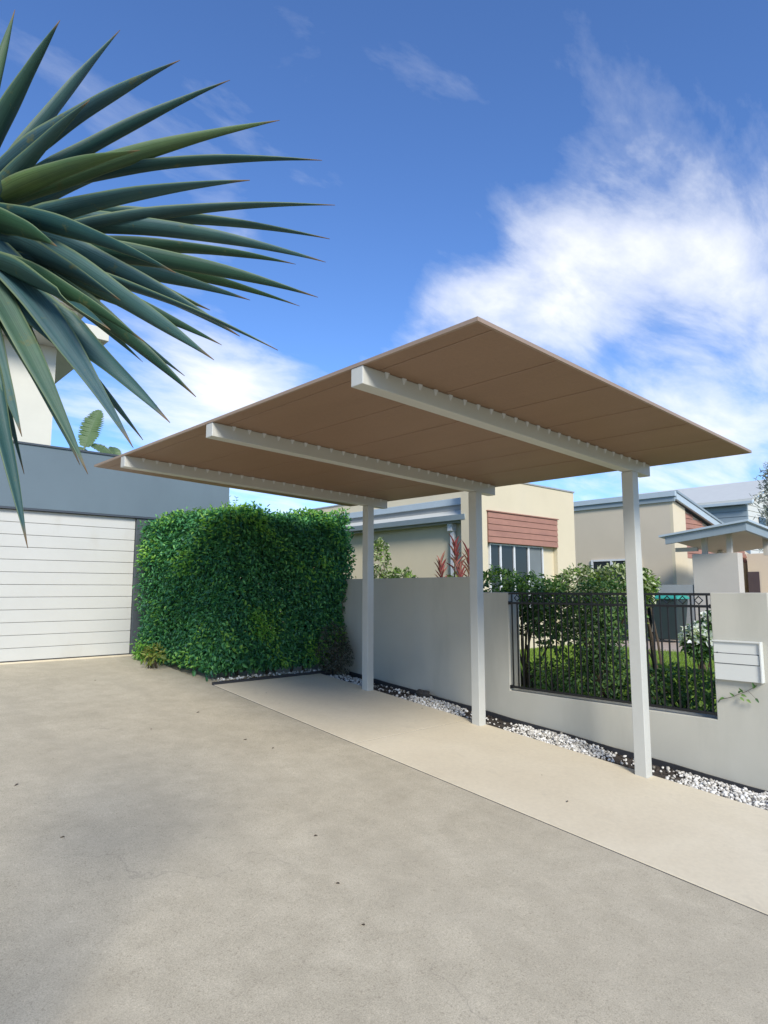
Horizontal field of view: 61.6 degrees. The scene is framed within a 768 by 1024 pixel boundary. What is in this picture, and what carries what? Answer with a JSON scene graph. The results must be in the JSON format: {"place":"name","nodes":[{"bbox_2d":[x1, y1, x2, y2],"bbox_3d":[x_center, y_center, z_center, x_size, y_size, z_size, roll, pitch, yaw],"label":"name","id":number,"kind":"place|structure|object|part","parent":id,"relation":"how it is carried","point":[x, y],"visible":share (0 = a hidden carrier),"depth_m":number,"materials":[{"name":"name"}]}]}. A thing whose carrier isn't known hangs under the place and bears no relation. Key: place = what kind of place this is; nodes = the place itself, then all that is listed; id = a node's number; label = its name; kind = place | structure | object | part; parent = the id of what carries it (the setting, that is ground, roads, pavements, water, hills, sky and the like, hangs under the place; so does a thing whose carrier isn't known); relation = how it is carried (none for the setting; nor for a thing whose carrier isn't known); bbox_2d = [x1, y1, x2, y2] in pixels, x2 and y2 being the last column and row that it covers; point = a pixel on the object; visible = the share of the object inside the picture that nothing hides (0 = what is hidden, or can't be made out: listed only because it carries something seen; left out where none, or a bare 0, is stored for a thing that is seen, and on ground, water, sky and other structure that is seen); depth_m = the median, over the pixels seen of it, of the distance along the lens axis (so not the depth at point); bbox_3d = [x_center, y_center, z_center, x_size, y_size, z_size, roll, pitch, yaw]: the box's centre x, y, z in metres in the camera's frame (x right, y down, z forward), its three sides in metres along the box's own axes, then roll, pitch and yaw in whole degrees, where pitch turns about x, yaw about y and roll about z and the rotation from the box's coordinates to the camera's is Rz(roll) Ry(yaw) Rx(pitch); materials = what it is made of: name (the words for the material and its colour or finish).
{"place":"outdoors","nodes":[
{"label":"outdoors","id":0,"kind":"place"},
{"bbox_2d":[161,659,330,684],"bbox_3d":[-1.978,2.357,9.126,2.178,0.577,2.060,6,-9,-42],"label":"garden bed","id":1,"kind":"object","parent":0,"point":[201,676],"depth_m":8.48,"materials":[{"name":"white gravel"}]},
{"bbox_2d":[129,496,356,681],"bbox_3d":[-1.917,1.058,9.098,2.620,2.350,2.218,6,-9,-42],"label":"hedge","id":2,"kind":"object","parent":1,"relation":"on","point":[293,567],"visible":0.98,"depth_m":8.38,"materials":[{"name":"green plant"}]},
{"bbox_2d":[218,668,320,680],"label":"pebbles","id":3,"kind":"object","parent":1,"relation":"on","point":[255,675],"visible":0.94,"depth_m":8.31,"materials":[{"name":"white gravel"}]},
{"bbox_2d":[215,673,469,742],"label":"concrete path","id":4,"kind":"structure","parent":0,"point":[350,712],"depth_m":6.90,"materials":[{"name":"beige concrete"}]},
{"bbox_2d":[212,670,335,684],"bbox_3d":[-1.332,2.145,8.219,1.865,0.118,0.050,6,-9,-42],"label":"timber edging","id":5,"kind":"object","parent":4,"relation":"on","point":[268,677],"visible":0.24,"depth_m":8.12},
{"bbox_2d":[0,656,767,1023],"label":"driveway","id":6,"kind":"structure","parent":0,"point":[192,866],"depth_m":3.21,"materials":[{"name":"grey concrete"}]},
{"bbox_2d":[140,641,168,668],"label":"yellowing shrub","id":7,"kind":"object","parent":6,"relation":"on","point":[153,656],"visible":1,"depth_m":8.29,"materials":[{"name":"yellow plant"}]},
{"bbox_2d":[213,685,767,915],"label":"driveway joint","id":8,"kind":"object","parent":6,"relation":"on","point":[529,816],"visible":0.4,"depth_m":4.17,"materials":[{"name":"grey concrete"}]},
{"bbox_2d":[0,0,767,515],"label":"sky","id":9,"kind":"structure","parent":0,"point":[586,181],"materials":[{"name":"blue"}]},
{"bbox_2d":[245,631,716,711],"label":"lawn","id":10,"kind":"structure","parent":0,"point":[622,639],"depth_m":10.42,"materials":[{"name":"green plant"}]},
{"bbox_2d":[374,537,417,578],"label":"pale shrub","id":11,"kind":"object","parent":10,"relation":"on","point":[397,572],"visible":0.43,"depth_m":9.64,"materials":[{"name":"green plant"}]},
{"bbox_2d":[240,483,577,648],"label":"cream house","id":12,"kind":"structure","parent":10,"relation":"on","point":[527,527],"depth_m":13.00,"materials":[{"name":"paint"}]},
{"bbox_2d":[488,543,543,607],"bbox_3d":[2.600,1.273,12.546,1.730,1.250,0.051,6,-9,-42],"label":"window","id":13,"kind":"structure","parent":12,"relation":"in","point":[525,559],"depth_m":12.58,"materials":[{"name":"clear glass"}]},
{"bbox_2d":[434,534,465,576],"bbox_3d":[1.038,1.345,10.161,0.595,2.055,0.380,2,-7,-16],"label":"red cordyline","id":14,"kind":"object","parent":10,"relation":"on","point":[441,569],"visible":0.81,"depth_m":10.20,"materials":[{"name":"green plant"}]},
{"bbox_2d":[451,541,469,576],"bbox_3d":[1.280,1.386,9.988,0.482,1.932,0.313,2,-7,-18],"label":"red cordyline","id":15,"kind":"object","parent":10,"relation":"on","point":[460,571],"visible":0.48,"depth_m":10.04,"materials":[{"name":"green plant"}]},
{"bbox_2d":[483,564,577,687],"bbox_3d":[1.631,1.334,7.570,0.807,1.467,1.547,6,-9,-42],"label":"shrub","id":16,"kind":"object","parent":10,"relation":"on","point":[523,586],"visible":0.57,"depth_m":7.37,"materials":[{"name":"green plant"}]},
{"bbox_2d":[321,577,767,790],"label":"boundary wall","id":17,"kind":"structure","parent":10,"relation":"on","point":[422,634],"depth_m":6.84,"materials":[{"name":"white paint"}]},
{"bbox_2d":[508,592,716,716],"bbox_3d":[2.073,1.290,6.197,0.040,1.019,2.106,6,-9,-42],"label":"metal fence","id":18,"kind":"object","parent":17,"relation":"on","point":[610,604],"visible":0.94,"depth_m":6.14,"materials":[{"name":"black metal"}]},
{"bbox_2d":[715,682,758,708],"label":"creeping sprig","id":19,"kind":"object","parent":17,"relation":"attached to","point":[741,698],"visible":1,"depth_m":5.18,"materials":[{"name":"green plant"}]},
{"bbox_2d":[712,640,764,683],"bbox_3d":[2.878,1.210,5.234,0.060,0.320,0.363,6,-9,-42],"label":"letterbox","id":20,"kind":"object","parent":17,"relation":"attached to","point":[742,661],"visible":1,"depth_m":5.21,"materials":[{"name":"white metal"}]},
{"bbox_2d":[527,650,579,691],"bbox_3d":[1.846,1.753,7.022,0.396,0.499,0.649,6,-9,-42],"label":"leafy shrub","id":21,"kind":"object","parent":10,"relation":"on","point":[549,673],"visible":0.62,"depth_m":7.03,"materials":[{"name":"green plant"}]},
{"bbox_2d":[551,576,630,698],"bbox_3d":[2.156,1.331,6.718,0.558,1.326,1.055,5,-8,-35],"label":"climbing shrub","id":22,"kind":"object","parent":10,"relation":"on","point":[602,648],"visible":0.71,"depth_m":6.57,"materials":[{"name":"green plant"}]},
{"bbox_2d":[551,561,660,684],"bbox_3d":[2.449,1.282,7.184,0.705,1.477,1.353,6,-9,-42],"label":"variegated shrub","id":23,"kind":"object","parent":10,"relation":"on","point":[609,572],"visible":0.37,"depth_m":7.18,"materials":[{"name":"green plant"}]},
{"bbox_2d":[621,573,666,699],"bbox_3d":[2.751,1.301,6.889,0.460,1.363,0.355,-2,-7,15],"label":"yellow green shrub","id":24,"kind":"object","parent":10,"relation":"on","point":[650,637],"visible":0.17,"depth_m":6.82,"materials":[{"name":"green plant"}]},
{"bbox_2d":[574,490,748,631],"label":"beige house","id":25,"kind":"structure","parent":10,"relation":"on","point":[599,531],"depth_m":17.54,"materials":[{"name":"paint"}]},
{"bbox_2d":[591,559,625,585],"bbox_3d":[6.420,1.903,17.790,0.050,1.200,1.480,6,-9,-42],"label":"window","id":26,"kind":"structure","parent":25,"relation":"in","point":[593,562],"depth_m":18.03,"materials":[{"name":"white glass"}]},
{"bbox_2d":[623,662,716,711],"bbox_3d":[2.725,1.653,6.012,0.419,0.507,1.033,6,-9,-42],"label":"shrub","id":27,"kind":"object","parent":10,"relation":"on","point":[708,697],"visible":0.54,"depth_m":5.97,"materials":[{"name":"green plant"}]},
{"bbox_2d":[678,610,713,671],"bbox_3d":[4.237,1.744,8.586,0.632,0.889,0.622,6,-9,-42],"label":"flowering shrub","id":28,"kind":"object","parent":10,"relation":"on","point":[705,647],"visible":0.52,"depth_m":8.48,"materials":[{"name":"green plant"}]},
{"bbox_2d":[642,479,767,553],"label":"white roof house","id":29,"kind":"structure","parent":10,"relation":"on","point":[727,503],"depth_m":27.61,"materials":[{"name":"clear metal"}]},
{"bbox_2d":[759,517,765,525],"bbox_3d":[16.298,0.586,27.711,0.800,0.700,0.029,6,-9,-42],"label":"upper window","id":30,"kind":"structure","parent":29,"relation":"in","point":[759,517],"depth_m":27.67,"materials":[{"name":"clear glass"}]},
{"bbox_2d":[747,553,767,592],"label":"rendered unit","id":31,"kind":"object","parent":10,"relation":"on","point":[757,563],"visible":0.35,"depth_m":19.44,"materials":[{"name":"beige paint"}]},
{"bbox_3d":[11.207,2.632,19.441,0.038,1.650,0.308,6,-9,-42],"label":"door","id":32,"kind":"part","parent":31,"relation":"part of","materials":[{"name":"brown wood"}]},
{"bbox_2d":[750,462,767,552],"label":"feathery tree","id":33,"kind":"object","parent":10,"relation":"on","point":[765,508],"visible":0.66,"depth_m":21.50,"materials":[{"name":"green plant"}]},
{"bbox_2d":[332,674,749,797],"bbox_3d":[3.723,2.390,3.852,0.458,1.526,13.090,6,-9,-42],"label":"garden bed","id":34,"kind":"object","parent":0,"point":[617,759],"depth_m":6.11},
{"bbox_2d":[315,620,354,674],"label":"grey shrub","id":35,"kind":"object","parent":34,"relation":"on","point":[337,660],"visible":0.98,"depth_m":8.62,"materials":[{"name":"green plant"}]},
{"bbox_2d":[327,674,374,685],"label":"pebbles","id":36,"kind":"object","parent":34,"relation":"on","point":[348,677],"visible":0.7,"depth_m":8.45,"materials":[{"name":"white gravel"}]},
{"bbox_2d":[415,689,429,697],"bbox_3d":[0.463,2.169,7.665,0.142,0.112,0.212,2,-7,-15],"label":"rock","id":37,"kind":"object","parent":34,"relation":"on","point":[421,693],"visible":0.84,"depth_m":7.61,"materials":[{"name":"grey stone"}]},
{"bbox_2d":[403,695,466,716],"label":"pebbles","id":38,"kind":"object","parent":34,"relation":"on","point":[442,705],"visible":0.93,"depth_m":7.27,"materials":[{"name":"white gravel"}]},
{"bbox_2d":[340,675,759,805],"bbox_3d":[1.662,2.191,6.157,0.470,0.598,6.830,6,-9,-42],"label":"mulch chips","id":39,"kind":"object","parent":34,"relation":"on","point":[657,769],"visible":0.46,"depth_m":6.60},
{"bbox_2d":[346,670,767,792],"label":"bed edging","id":40,"kind":"object","parent":34,"relation":"on","point":[661,763],"visible":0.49,"depth_m":6.09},
{"bbox_2d":[505,724,615,761],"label":"pebbles","id":41,"kind":"object","parent":34,"relation":"on","point":[566,741],"visible":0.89,"depth_m":6.08,"materials":[{"name":"white gravel"}]},
{"bbox_2d":[373,684,765,801],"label":"pebbles","id":42,"kind":"object","parent":34,"relation":"on","point":[611,761],"visible":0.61,"depth_m":6.45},
{"bbox_2d":[666,770,767,809],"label":"pebbles","id":43,"kind":"object","parent":34,"relation":"on","point":[756,799],"visible":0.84,"depth_m":5.02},
{"bbox_2d":[355,720,767,914],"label":"concrete path","id":44,"kind":"structure","parent":0,"point":[716,844],"depth_m":4.61,"materials":[{"name":"beige concrete"}]},
{"bbox_2d":[94,316,751,777],"bbox_3d":[-0.022,0.805,5.731,3.398,2.777,5.066,6,-9,-42],"label":"carport","id":45,"kind":"object","parent":44,"relation":"on","point":[476,408],"visible":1,"depth_m":5.04,"materials":[{"name":"beige metal"}]},
{"bbox_2d":[590,638,689,652],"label":"garden path","id":46,"kind":"structure","parent":0,"point":[666,644],"depth_m":13.38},
{"bbox_2d":[619,608,652,640],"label":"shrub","id":47,"kind":"object","parent":46,"relation":"on","point":[649,618],"visible":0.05,"depth_m":14.47,"materials":[{"name":"green plant"}]},
{"bbox_2d":[649,595,688,639],"bbox_3d":[6.302,2.344,14.242,0.650,1.029,0.700,6,-9,-42],"label":"wheelie bin","id":48,"kind":"object","parent":46,"relation":"on","point":[671,620],"visible":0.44,"depth_m":14.03,"materials":[{"name":"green plastic"}]},
{"bbox_2d":[658,519,767,639],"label":"entry porch","id":49,"kind":"object","parent":46,"relation":"on","point":[719,569],"visible":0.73,"depth_m":14.22,"materials":[{"name":"white paint"}]},
{"label":"ground","id":50,"kind":"structure","parent":0,"visible":0},
{"bbox_2d":[1,294,108,444],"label":"pale house","id":51,"kind":"structure","parent":50,"relation":"on","point":[35,416],"depth_m":11.97,"materials":[{"name":"white paint"}]},
{"bbox_2d":[0,440,228,662],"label":"garage","id":52,"kind":"structure","parent":50,"relation":"on","point":[68,580],"depth_m":8.79,"materials":[{"name":"grey paint"}]},
{"bbox_2d":[0,654,134,664],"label":"garage threshold","id":53,"kind":"object","parent":52,"relation":"attached to","point":[65,659],"depth_m":8.53,"materials":[{"name":"concrete"}]},
{"bbox_2d":[0,509,134,662],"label":"door","id":54,"kind":"structure","parent":52,"relation":"in","point":[67,594],"depth_m":8.68,"materials":[{"name":"white metal"}]},
{"bbox_2d":[78,410,104,450],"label":"banana plant","id":55,"kind":"object","parent":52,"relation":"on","point":[92,423],"visible":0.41,"depth_m":11.97,"materials":[{"name":"green plant"}]},
{"bbox_2d":[89,443,120,454],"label":"banana plant","id":56,"kind":"object","parent":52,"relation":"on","point":[104,449],"visible":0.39,"depth_m":12.13,"materials":[{"name":"green plant"}]},
{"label":"planting hole","id":57,"kind":"structure","parent":0,"visible":0},
{"bbox_2d":[0,10,330,547],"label":"yucca","id":58,"kind":"object","parent":57,"relation":"in","point":[68,251],"visible":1,"depth_m":1.34,"materials":[{"name":"green plant"}]}
]}

